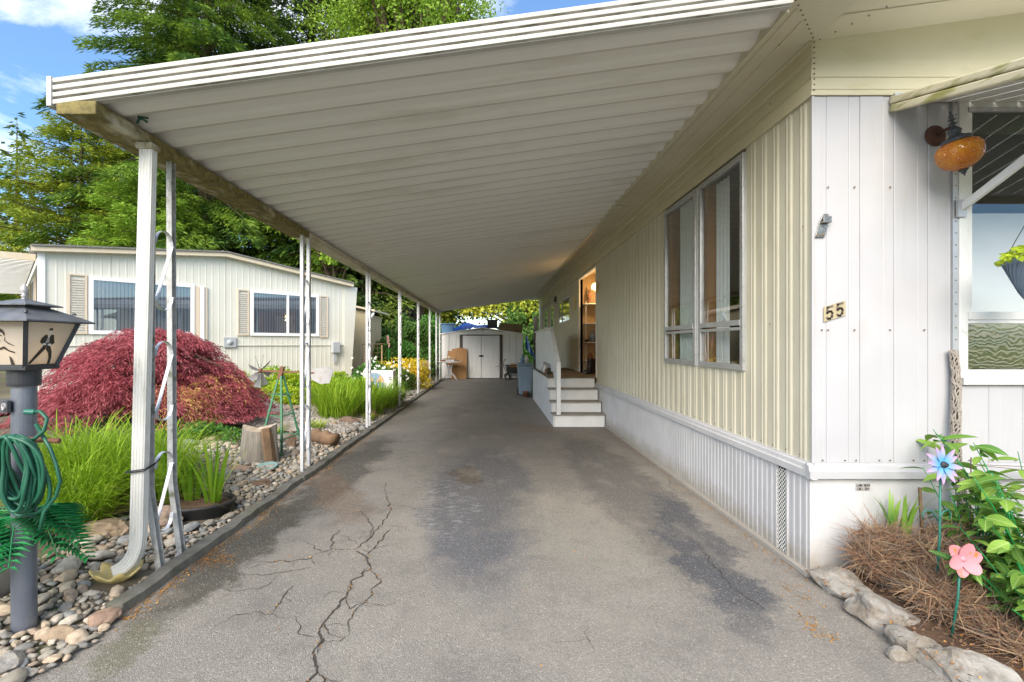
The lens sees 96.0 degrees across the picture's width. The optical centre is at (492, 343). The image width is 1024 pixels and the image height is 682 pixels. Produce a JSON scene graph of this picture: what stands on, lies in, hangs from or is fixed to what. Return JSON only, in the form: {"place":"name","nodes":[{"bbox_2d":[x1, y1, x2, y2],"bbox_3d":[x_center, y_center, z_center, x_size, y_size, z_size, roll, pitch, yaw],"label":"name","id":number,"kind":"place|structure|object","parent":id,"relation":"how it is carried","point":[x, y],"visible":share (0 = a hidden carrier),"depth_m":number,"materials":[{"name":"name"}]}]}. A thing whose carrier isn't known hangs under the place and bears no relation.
{"place":"outdoors","nodes":[
{"label":"outdoors","id":0,"kind":"place"},
{"bbox_2d":[0,370,441,681],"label":"garden ground","id":1,"kind":"structure","parent":0,"point":[137,577],"depth_m":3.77,"materials":[{"name":"stone"}]},
{"bbox_2d":[0,558,9,597],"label":"rock","id":2,"kind":"object","parent":1,"relation":"on","point":[4,582],"visible":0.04,"depth_m":2.60,"materials":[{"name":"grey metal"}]},
{"bbox_2d":[0,650,25,674],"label":"rock","id":3,"kind":"object","parent":1,"relation":"on","point":[11,660],"visible":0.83,"depth_m":2.10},
{"bbox_2d":[0,251,35,293],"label":"neighbour carport","id":4,"kind":"object","parent":1,"relation":"on","point":[15,268],"visible":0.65,"depth_m":11.26,"materials":[{"name":"white metal"}]},
{"bbox_2d":[0,284,94,633],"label":"lamp post","id":5,"kind":"object","parent":1,"relation":"on","point":[36,337],"visible":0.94,"depth_m":2.34,"materials":[{"name":"black metal"}]},
{"bbox_2d":[0,409,61,530],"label":"garden hose","id":6,"kind":"object","parent":5,"relation":"hanging from","point":[26,498],"visible":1,"depth_m":2.25,"materials":[{"name":"rubber"}]},
{"bbox_2d":[0,502,96,573],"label":"fern","id":7,"kind":"object","parent":1,"relation":"on","point":[58,515],"visible":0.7,"depth_m":2.40,"materials":[{"name":"plant"}]},
{"bbox_2d":[41,624,75,643],"bbox_3d":[-2.195,1.469,2.329,0.140,0.081,0.090,0,0,-26],"label":"rock","id":8,"kind":"object","parent":1,"relation":"on","point":[61,632],"visible":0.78,"depth_m":2.31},
{"bbox_2d":[0,110,138,300],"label":"cedar tree","id":9,"kind":"object","parent":1,"relation":"on","point":[91,152],"visible":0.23,"depth_m":20.26,"materials":[{"name":"green plant"}]},
{"bbox_2d":[0,406,163,484],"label":"daylily","id":10,"kind":"object","parent":1,"relation":"on","point":[45,449],"visible":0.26,"depth_m":4.36,"materials":[{"name":"green plant"}]},
{"bbox_2d":[0,424,194,509],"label":"daylily","id":11,"kind":"object","parent":1,"relation":"on","point":[80,478],"visible":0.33,"depth_m":3.74,"materials":[{"name":"green plant"}]},
{"bbox_2d":[0,456,195,546],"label":"daylily","id":12,"kind":"object","parent":1,"relation":"on","point":[103,508],"visible":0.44,"depth_m":3.54,"materials":[{"name":"green plant"}]},
{"bbox_2d":[79,517,128,540],"bbox_3d":[-2.865,1.400,3.430,0.301,0.205,0.189,0,0,-22],"label":"rock","id":13,"kind":"object","parent":1,"relation":"on","point":[113,526],"visible":0.59,"depth_m":3.37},
{"bbox_2d":[87,607,121,626],"bbox_3d":[-2.080,1.469,2.470,0.120,0.085,0.148,8,3,44],"label":"rock","id":14,"kind":"object","parent":1,"relation":"on","point":[109,615],"visible":0.88,"depth_m":2.44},
{"bbox_2d":[89,559,142,583],"bbox_3d":[-2.329,1.432,2.865,0.281,0.104,0.235,0,0,0],"label":"splash shell","id":15,"kind":"object","parent":1,"relation":"on","point":[104,574],"visible":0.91,"depth_m":2.85},
{"bbox_2d":[1,418,272,507],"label":"daylily","id":16,"kind":"object","parent":1,"relation":"on","point":[184,460],"visible":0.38,"depth_m":4.19,"materials":[{"name":"green plant"}]},
{"bbox_2d":[43,412,232,482],"bbox_3d":[-3.580,1.022,4.673,2.428,0.633,2.352,0,0,0],"label":"daylily","id":17,"kind":"object","parent":1,"relation":"on","point":[159,434],"visible":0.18,"depth_m":4.54,"materials":[{"name":"green plant"}]},
{"bbox_2d":[64,156,220,249],"bbox_3d":[-14.451,-3.154,19.425,8.918,9.508,8.679,0,0,0],"label":"cedar tree","id":18,"kind":"object","parent":1,"relation":"on","point":[123,201],"visible":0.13,"depth_m":18.75,"materials":[{"name":"green plant"}]},
{"bbox_2d":[0,327,285,435],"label":"laceleaf maple","id":19,"kind":"object","parent":1,"relation":"on","point":[216,387],"visible":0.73,"depth_m":6.51,"materials":[{"name":"red plant"}]},
{"bbox_2d":[0,0,313,300],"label":"spruce tree","id":20,"kind":"object","parent":1,"relation":"on","point":[192,33],"visible":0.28,"depth_m":21.65,"materials":[{"name":"green plant"}]},
{"bbox_2d":[148,505,183,527],"bbox_3d":[-2.674,1.408,3.674,0.333,0.162,0.258,6,13,11],"label":"rock","id":21,"kind":"object","parent":1,"relation":"on","point":[165,515],"visible":0.19,"depth_m":3.64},
{"bbox_2d":[148,161,185,570],"bbox_3d":[-2.197,0.118,3.111,0.115,2.763,0.297,0,0,0],"label":"carport post","id":22,"kind":"object","parent":1,"relation":"on","point":[171,482],"visible":0.73,"depth_m":3.18,"materials":[{"name":"metal"}]},
{"bbox_2d":[17,244,356,395],"bbox_3d":[-12.245,-0.650,17.306,14.747,3.700,7.640,0,0,43],"label":"neighbour home","id":23,"kind":"object","parent":1,"relation":"on","point":[242,311],"visible":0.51,"depth_m":12.29,"materials":[{"name":"metal"}]},
{"bbox_2d":[88,276,194,334],"bbox_3d":[-8.386,-0.875,11.111,0.039,1.310,2.060,0,0,43],"label":"window","id":24,"kind":"structure","parent":23,"relation":"in","point":[111,301],"depth_m":10.83,"materials":[{"name":"white plastic"}]},
{"bbox_2d":[250,289,318,335],"bbox_3d":[-6.075,-0.875,13.572,0.039,1.290,1.994,0,0,43],"label":"window","id":25,"kind":"structure","parent":23,"relation":"in","point":[272,313],"depth_m":13.42,"materials":[{"name":"white plastic"}]},
{"bbox_2d":[156,490,236,520],"bbox_3d":[-2.660,1.425,4.000,0.830,0.150,0.515,0,0,0],"label":"iris tub","id":26,"kind":"object","parent":1,"relation":"on","point":[196,510],"visible":0.37,"depth_m":3.91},
{"bbox_2d":[155,441,197,503],"bbox_3d":[-2.800,1.089,3.963,0.520,0.601,0.133,0,0,4],"label":"iris","id":27,"kind":"object","parent":26,"relation":"in","point":[163,479],"visible":0.45,"depth_m":3.96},
{"bbox_2d":[179,453,207,500],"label":"iris","id":28,"kind":"object","parent":26,"relation":"in","point":[185,483],"visible":0.69,"depth_m":4.04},
{"bbox_2d":[185,435,245,503],"bbox_3d":[-2.422,1.085,4.002,0.540,0.609,0.140,0,0,-10],"label":"iris","id":29,"kind":"object","parent":26,"relation":"in","point":[215,481],"visible":0.96,"depth_m":4.00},
{"bbox_2d":[156,418,241,443],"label":"leafy shrub","id":30,"kind":"object","parent":1,"relation":"on","point":[215,430],"visible":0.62,"depth_m":6.17,"materials":[{"name":"green plant"}]},
{"bbox_2d":[239,423,279,464],"bbox_3d":[-2.842,1.238,5.592,0.491,0.525,0.382,0,0,0],"label":"tree stump","id":31,"kind":"object","parent":1,"relation":"on","point":[263,440],"visible":0.82,"depth_m":5.47,"materials":[{"name":"brown wood"}]},
{"bbox_2d":[106,378,444,613],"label":"kerb","id":32,"kind":"structure","parent":1,"relation":"on","point":[139,592],"depth_m":3.54,"materials":[{"name":"concrete"}]},
{"bbox_2d":[251,365,305,391],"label":"leafy shrub","id":33,"kind":"object","parent":1,"relation":"on","point":[294,383],"visible":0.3,"depth_m":10.77,"materials":[{"name":"green plant"}]},
{"bbox_2d":[260,380,299,398],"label":"leafy shrub","id":34,"kind":"object","parent":1,"relation":"on","point":[270,387],"visible":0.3,"depth_m":9.85,"materials":[{"name":"green plant"}]},
{"bbox_2d":[274,387,305,404],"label":"leafy shrub","id":35,"kind":"object","parent":1,"relation":"on","point":[295,395],"visible":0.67,"depth_m":9.45,"materials":[{"name":"green plant"}]},
{"bbox_2d":[248,354,333,456],"bbox_3d":[-2.595,0.796,6.024,0.990,1.333,0.470,0,0,0],"label":"garden windmill","id":36,"kind":"object","parent":1,"relation":"on","point":[322,375],"visible":0.88,"depth_m":6.04,"materials":[{"name":"green paint"}]},
{"bbox_2d":[187,0,396,341],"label":"spruce tree","id":37,"kind":"object","parent":1,"relation":"on","point":[291,21],"visible":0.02,"depth_m":25.85,"materials":[{"name":"green plant"}]},
{"bbox_2d":[300,235,310,471],"bbox_3d":[-2.213,0.117,5.452,0.043,2.766,0.229,0,0,0],"label":"carport post","id":38,"kind":"object","parent":1,"relation":"on","point":[305,374],"visible":0.95,"depth_m":5.41,"materials":[{"name":"metal"}]},
{"bbox_2d":[291,238,345,278],"bbox_3d":[-7.322,-2.532,21.453,4.073,8.474,3.802,0,0,-34],"label":"leafy tree","id":39,"kind":"object","parent":1,"relation":"on","point":[326,261],"visible":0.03,"depth_m":21.04,"materials":[{"name":"green plant"}]},
{"bbox_2d":[254,225,385,307],"bbox_3d":[-8.660,-5.771,23.635,8.303,15.269,7.592,0,0,35],"label":"spruce tree","id":40,"kind":"object","parent":1,"relation":"on","point":[292,259],"visible":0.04,"depth_m":21.99,"materials":[{"name":"green plant"}]},
{"bbox_2d":[311,428,339,446],"bbox_3d":[-2.427,1.356,6.670,0.433,0.248,0.216,0,0,23],"label":"rock","id":41,"kind":"object","parent":1,"relation":"on","point":[324,437],"visible":0.94,"depth_m":6.60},
{"bbox_2d":[296,380,394,419],"bbox_3d":[-2.946,1.024,8.857,2.034,0.768,1.857,0,0,-35],"label":"daylily","id":42,"kind":"object","parent":1,"relation":"on","point":[338,407],"visible":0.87,"depth_m":8.57,"materials":[{"name":"green plant"}]},
{"bbox_2d":[331,372,378,392],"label":"daylily","id":43,"kind":"object","parent":1,"relation":"on","point":[359,383],"visible":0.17,"depth_m":10.53,"materials":[{"name":"green plant"}]},
{"bbox_2d":[336,378,396,414],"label":"daylily","id":44,"kind":"object","parent":1,"relation":"on","point":[378,400],"visible":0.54,"depth_m":9.37,"materials":[{"name":"green plant"}]},
{"bbox_2d":[316,255,419,341],"bbox_3d":[-6.703,-3.118,22.556,6.513,9.964,7.173,0,0,0],"label":"spruce tree","id":45,"kind":"object","parent":1,"relation":"on","point":[378,302],"visible":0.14,"depth_m":21.84,"materials":[{"name":"green plant"}]},
{"bbox_2d":[366,272,370,427],"bbox_3d":[-2.213,0.117,8.213,0.043,2.766,0.229,0,0,0],"label":"carport post","id":46,"kind":"object","parent":1,"relation":"on","point":[368,349],"visible":0.94,"depth_m":8.23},
{"bbox_2d":[351,306,388,374],"bbox_3d":[-5.125,-0.150,18.150,1.550,2.900,2.300,0,0,0],"label":"lean to shed","id":47,"kind":"object","parent":1,"relation":"on","point":[359,336],"visible":0.32,"depth_m":17.20,"materials":[{"name":"beige"}]},
{"bbox_2d":[350,356,397,386],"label":"white flower shrub","id":48,"kind":"object","parent":1,"relation":"on","point":[374,366],"visible":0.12,"depth_m":13.05,"materials":[{"name":"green plant"}]},
{"bbox_2d":[363,370,395,387],"bbox_3d":[-3.100,1.076,12.606,0.820,0.700,0.348,0,0,0],"label":"heat pump","id":49,"kind":"object","parent":1,"relation":"on","point":[386,376],"visible":0.38,"depth_m":12.45,"materials":[{"name":"white"}]},
{"bbox_2d":[350,374,416,409],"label":"daylily","id":50,"kind":"object","parent":1,"relation":"on","point":[392,399],"visible":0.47,"depth_m":10.35,"materials":[{"name":"green plant"}]},
{"bbox_2d":[374,336,397,366],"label":"hedge shrub","id":51,"kind":"object","parent":1,"relation":"on","point":[383,342],"visible":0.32,"depth_m":18.02,"materials":[{"name":"green plant"}]},
{"bbox_2d":[381,322,397,343],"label":"hedge shrub","id":52,"kind":"object","parent":1,"relation":"on","point":[385,332],"visible":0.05,"depth_m":19.89,"materials":[{"name":"green plant"}]},
{"bbox_2d":[365,282,416,338],"bbox_3d":[-4.717,-2.276,24.521,4.536,7.962,4.543,0,0,-17],"label":"leafy tree","id":53,"kind":"object","parent":1,"relation":"on","point":[408,308],"visible":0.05,"depth_m":24.03,"materials":[{"name":"green plant"}]},
{"bbox_2d":[398,290,401,405],"bbox_3d":[-2.213,0.117,10.992,0.043,2.766,0.229,0,0,0],"label":"carport post","id":54,"kind":"object","parent":1,"relation":"on","point":[399,338],"visible":0.92,"depth_m":10.88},
{"bbox_2d":[387,361,415,389],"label":"white flower shrub","id":55,"kind":"object","parent":1,"relation":"on","point":[408,376],"visible":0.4,"depth_m":14.11,"materials":[{"name":"green plant"}]},
{"bbox_2d":[376,358,432,388],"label":"golden shrub","id":56,"kind":"object","parent":1,"relation":"on","point":[413,367],"visible":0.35,"depth_m":14.84,"materials":[{"name":"yellow plant"}]},
{"bbox_2d":[392,340,420,364],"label":"hedge shrub","id":57,"kind":"object","parent":1,"relation":"on","point":[409,349],"visible":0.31,"depth_m":18.56,"materials":[{"name":"green plant"}]},
{"bbox_2d":[393,314,437,371],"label":"hedge shrub","id":58,"kind":"object","parent":1,"relation":"on","point":[411,328],"visible":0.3,"depth_m":20.84,"materials":[{"name":"green plant"}]},
{"bbox_2d":[417,301,418,393],"bbox_3d":[-2.213,0.117,13.693,0.043,2.766,0.229,0,0,0],"label":"carport post","id":59,"kind":"object","parent":1,"relation":"on","point":[417,347],"visible":0.94,"depth_m":13.58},
{"bbox_2d":[429,308,430,385],"bbox_3d":[-2.213,0.117,16.192,0.043,2.766,0.229,0,0,0],"label":"carport post","id":60,"kind":"object","parent":1,"relation":"on","point":[430,341],"visible":0.81,"depth_m":16.26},
{"bbox_2d":[411,312,457,374],"bbox_3d":[-2.737,0.005,21.644,2.890,3.067,2.369,0,0,0],"label":"hedge shrub","id":61,"kind":"object","parent":1,"relation":"on","point":[433,339],"visible":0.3,"depth_m":21.19,"materials":[{"name":"green plant"}]},
{"bbox_2d":[165,396,383,436],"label":"gravel path","id":62,"kind":"structure","parent":0,"point":[260,422],"depth_m":7.90,"materials":[{"name":"gravel"}]},
{"bbox_2d":[278,421,299,431],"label":"rock","id":63,"kind":"object","parent":62,"relation":"on","point":[287,425],"visible":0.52,"depth_m":7.02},
{"bbox_2d":[305,373,365,403],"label":"daylily","id":64,"kind":"object","parent":62,"relation":"on","point":[329,387],"visible":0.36,"depth_m":9.52,"materials":[{"name":"green plant"}]},
{"bbox_2d":[0,0,618,330],"label":"sky","id":65,"kind":"structure","parent":0,"point":[36,36],"materials":[{"name":"blue"}]},
{"bbox_2d":[24,376,948,681],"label":"driveway","id":66,"kind":"structure","parent":0,"point":[476,530],"depth_m":2.86,"materials":[{"name":"asphalt"}]},
{"bbox_2d":[447,347,466,378],"bbox_3d":[-1.535,0.826,19.689,0.870,1.348,0.201,0,0,0],"label":"cardboard","id":67,"kind":"object","parent":66,"relation":"on","point":[459,370],"visible":0.82,"depth_m":19.68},
{"bbox_2d":[440,327,523,377],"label":"metal shed","id":68,"kind":"structure","parent":66,"relation":"on","point":[488,350],"depth_m":19.87,"materials":[{"name":"grey"}]},
{"bbox_2d":[440,323,455,332],"bbox_3d":[-1.980,-0.670,20.400,0.620,0.440,0.760,0,0,0],"label":"storage bin","id":69,"kind":"object","parent":68,"relation":"on","point":[447,327],"visible":0.77,"depth_m":20.07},
{"bbox_2d":[463,336,480,377],"bbox_3d":[-0.897,0.560,19.836,0.785,1.820,0.072,0,0,0],"label":"door","id":70,"kind":"structure","parent":68,"relation":"in","point":[472,344],"depth_m":19.85,"materials":[{"name":"grey"}]},
{"bbox_2d":[453,323,498,330],"bbox_3d":[-0.720,-0.738,20.650,2.000,0.396,1.500,0,0,0],"label":"tarp","id":71,"kind":"object","parent":68,"relation":"on","point":[463,326],"visible":0.8,"depth_m":20.04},
{"bbox_2d":[481,336,499,377],"bbox_3d":[-0.102,0.560,19.836,0.785,1.820,0.072,0,0,0],"label":"door","id":72,"kind":"structure","parent":68,"relation":"in","point":[490,345],"depth_m":19.85,"materials":[{"name":"grey"}]},
{"bbox_2d":[499,323,521,332],"bbox_3d":[0.772,-0.697,20.250,1.026,0.424,0.664,0,0,0],"label":"wooden crate","id":73,"kind":"object","parent":68,"relation":"on","point":[511,327],"visible":0.86,"depth_m":19.92,"materials":[{"name":"brown wood"}]},
{"bbox_2d":[495,359,517,379],"bbox_3d":[0.859,1.068,19.450,1.521,0.864,0.620,0,0,0],"label":"garden wagon","id":74,"kind":"object","parent":66,"relation":"on","point":[508,370],"visible":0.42,"depth_m":19.20,"materials":[{"name":"black metal"}]},
{"bbox_2d":[516,363,532,394],"bbox_3d":[0.930,1.030,13.419,0.460,0.940,0.579,0,0,0],"label":"recycling bin","id":75,"kind":"object","parent":66,"relation":"on","point":[524,370],"visible":0.99,"depth_m":13.18,"materials":[{"name":"blue"}]},
{"bbox_2d":[533,327,605,426],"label":"porch steps","id":76,"kind":"structure","parent":66,"relation":"on","point":[565,397],"depth_m":8.88,"materials":[{"name":"paint"}]},
{"bbox_2d":[530,0,1023,576],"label":"mobile home","id":77,"kind":"object","parent":66,"relation":"on","point":[742,384],"visible":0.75,"depth_m":3.08,"materials":[{"name":"beige"}]},
{"bbox_2d":[46,0,793,313],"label":"carport","id":78,"kind":"object","parent":77,"relation":"attached to","point":[474,163],"visible":0.98,"depth_m":3.35,"materials":[{"name":"paint"}]},
{"bbox_2d":[111,142,160,576],"bbox_3d":[-2.239,0.105,2.925,0.248,2.710,0.193,0,0,0],"label":"downspout","id":79,"kind":"object","parent":78,"relation":"attached to","point":[142,369],"visible":0.94,"depth_m":2.87,"materials":[{"name":"grey metal"}]},
{"bbox_2d":[559,295,569,323],"bbox_3d":[2.051,-0.950,13.275,0.022,0.700,2.050,0,0,0],"label":"window","id":80,"kind":"structure","parent":77,"relation":"in","point":[564,305],"depth_m":13.20,"materials":[{"name":"clear glass"}]},
{"bbox_2d":[582,359,594,373],"bbox_3d":[2.111,0.503,10.191,0.292,0.330,0.112,0,0,-10],"label":"rubber boot","id":81,"kind":"object","parent":77,"relation":"on","point":[589,369],"visible":0.93,"depth_m":10.16,"materials":[{"name":"grey"}]},
{"bbox_2d":[664,189,696,365],"bbox_3d":[2.058,-0.675,5.080,0.044,1.790,0.850,0,0,0],"label":"window","id":82,"kind":"structure","parent":77,"relation":"in","point":[691,195],"depth_m":4.96,"materials":[{"name":"metal"}]},
{"bbox_2d":[698,152,745,370],"bbox_3d":[2.058,-0.675,4.175,0.044,1.790,0.820,0,0,0],"label":"window","id":83,"kind":"structure","parent":77,"relation":"in","point":[742,322],"depth_m":4.01,"materials":[{"name":"metal"}]},
{"bbox_2d":[815,214,831,236],"bbox_3d":[2.116,-0.762,2.950,0.090,0.152,0.035,0,0,0],"label":"bottle opener","id":84,"kind":"object","parent":77,"relation":"attached to","point":[825,220],"visible":1,"depth_m":2.96,"materials":[{"name":"silver metal"}]},
{"bbox_2d":[823,300,845,321],"bbox_3d":[2.200,-0.210,2.965,0.140,0.139,0.006,0,0,0],"label":"house number","id":85,"kind":"object","parent":77,"relation":"attached to","point":[834,311],"visible":1,"depth_m":2.96,"materials":[{"name":"brown"}]},
{"bbox_2d":[925,111,985,175],"bbox_3d":[2.797,-1.206,2.805,0.241,0.405,0.326,0,0,0],"label":"wall lamp","id":86,"kind":"object","parent":77,"relation":"attached to","point":[958,150],"visible":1,"depth_m":2.72,"materials":[{"name":"orange glass"}]},
{"bbox_2d":[890,57,1023,216],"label":"awning","id":87,"kind":"object","parent":77,"relation":"attached to","point":[1003,82],"depth_m":2.67,"materials":[{"name":"white metal"}]},
{"bbox_2d":[993,226,1023,298],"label":"hanging basket","id":88,"kind":"object","parent":87,"relation":"hanging from","point":[1011,263],"visible":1,"depth_m":2.59,"materials":[{"name":"grey metal"}]},
{"bbox_2d":[958,101,1023,384],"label":"window","id":89,"kind":"structure","parent":77,"relation":"in","point":[966,109],"depth_m":2.95,"materials":[{"name":"white metal"}]},
{"bbox_2d":[886,645,910,662],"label":"border rock","id":90,"kind":"object","parent":66,"relation":"on","point":[897,654],"visible":0.98,"depth_m":2.17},
{"bbox_2d":[802,566,1023,681],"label":"flower bed","id":91,"kind":"object","parent":66,"relation":"on","point":[930,629],"visible":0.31,"depth_m":2.32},
{"bbox_2d":[808,566,873,599],"bbox_3d":[2.104,1.459,2.760,0.211,0.160,0.327,0,0,-14],"label":"border rock","id":92,"kind":"object","parent":91,"relation":"on","point":[837,580],"visible":0.64,"depth_m":2.76,"materials":[{"name":"stone"}]},
{"bbox_2d":[843,591,920,632],"bbox_3d":[2.098,1.443,2.467,0.344,0.164,0.244,10,23,34],"label":"border rock","id":93,"kind":"object","parent":91,"relation":"on","point":[862,605],"visible":0.82,"depth_m":2.44,"materials":[{"name":"stone"}]},
{"bbox_2d":[884,624,941,660],"bbox_3d":[2.065,1.474,2.248,0.226,0.151,0.157,0,0,9],"label":"border rock","id":94,"kind":"object","parent":91,"relation":"on","point":[894,633],"visible":0.69,"depth_m":2.22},
{"bbox_2d":[918,487,923,541],"bbox_3d":[2.650,1.145,2.845,0.034,0.510,0.024,0,0,27],"label":"wooden stake","id":95,"kind":"object","parent":91,"relation":"on","point":[921,503],"visible":0.43,"depth_m":2.84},
{"bbox_2d":[828,503,1023,664],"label":"dry brush","id":96,"kind":"object","parent":91,"relation":"on","point":[886,557],"visible":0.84,"depth_m":2.53,"materials":[{"name":"plant"}]},
{"bbox_2d":[878,488,935,545],"bbox_3d":[2.498,1.052,2.824,0.263,0.356,0.249,0,0,0],"label":"grass tuft","id":97,"kind":"object","parent":96,"relation":"on","point":[893,513],"visible":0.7,"depth_m":2.81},
{"bbox_2d":[921,445,962,584],"bbox_3d":[2.438,0.996,2.494,0.211,0.888,0.048,0,0,-3],"label":"garden flower","id":98,"kind":"object","parent":91,"relation":"on","point":[942,464],"visible":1,"depth_m":2.50,"materials":[{"name":"blue metal"}]},
{"bbox_2d":[948,350,971,529],"bbox_3d":[2.949,0.741,2.881,0.145,1.408,0.088,0,0,45],"label":"cactus skeleton","id":99,"kind":"object","parent":91,"relation":"on","point":[955,425],"visible":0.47,"depth_m":2.90,"materials":[{"name":"brown"}]},
{"bbox_2d":[900,466,1023,583],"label":"broadleaf shrub","id":100,"kind":"object","parent":91,"relation":"on","point":[950,506],"visible":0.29,"depth_m":2.65,"materials":[{"name":"green plant"}]},
{"bbox_2d":[949,543,982,637],"bbox_3d":[2.326,1.216,2.274,0.169,0.471,0.046,0,0,6],"label":"garden flower","id":101,"kind":"object","parent":91,"relation":"on","point":[965,560],"visible":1,"depth_m":2.27,"materials":[{"name":"pink metal"}]},
{"bbox_2d":[916,646,1023,681],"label":"border rock","id":102,"kind":"object","parent":91,"relation":"on","point":[970,662],"visible":0.99,"depth_m":2.03,"materials":[{"name":"stone"}]},
{"bbox_2d":[916,429,1023,566],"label":"broadleaf shrub","id":103,"kind":"object","parent":91,"relation":"on","point":[999,521],"visible":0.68,"depth_m":2.52,"materials":[{"name":"green plant"}]},
{"bbox_2d":[929,525,1023,633],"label":"broadleaf shrub","id":104,"kind":"object","parent":91,"relation":"on","point":[1011,577],"visible":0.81,"depth_m":2.27,"materials":[{"name":"green plant"}]},
{"bbox_2d":[969,457,1023,547],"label":"wire fence","id":105,"kind":"object","parent":91,"relation":"on","point":[971,464],"visible":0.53,"depth_m":2.63,"materials":[{"name":"white"}]},
{"label":"ground","id":106,"kind":"structure","parent":0,"visible":0},
{"bbox_2d":[0,112,46,296],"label":"spruce tree","id":107,"kind":"object","parent":106,"relation":"on","point":[12,132],"visible":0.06,"depth_m":45.69,"materials":[{"name":"green plant"}]},
{"bbox_2d":[276,0,507,339],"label":"leafy tree","id":108,"kind":"object","parent":106,"relation":"on","point":[383,16],"visible":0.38,"depth_m":24.38,"materials":[{"name":"green plant"}]},
{"bbox_2d":[394,307,466,335],"bbox_3d":[-3.629,-2.022,30.785,7.378,7.454,6.954,0,0,0],"label":"leafy tree","id":109,"kind":"object","parent":106,"relation":"on","point":[442,315],"visible":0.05,"depth_m":29.54,"materials":[{"name":"green plant"}]},
{"bbox_2d":[452,299,538,329],"bbox_3d":[1.858,-2.688,28.793,9.536,8.786,10.663,0,0,0],"label":"leafy tree","id":110,"kind":"object","parent":106,"relation":"on","point":[492,311],"visible":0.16,"depth_m":26.91,"materials":[{"name":"green plant"}]},
{"bbox_2d":[498,300,538,371],"bbox_3d":[2.162,-0.593,25.778,3.818,4.596,4.244,0,0,0],"label":"leafy tree","id":111,"kind":"object","parent":106,"relation":"on","point":[521,318],"visible":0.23,"depth_m":25.36,"materials":[{"name":"green plant"}]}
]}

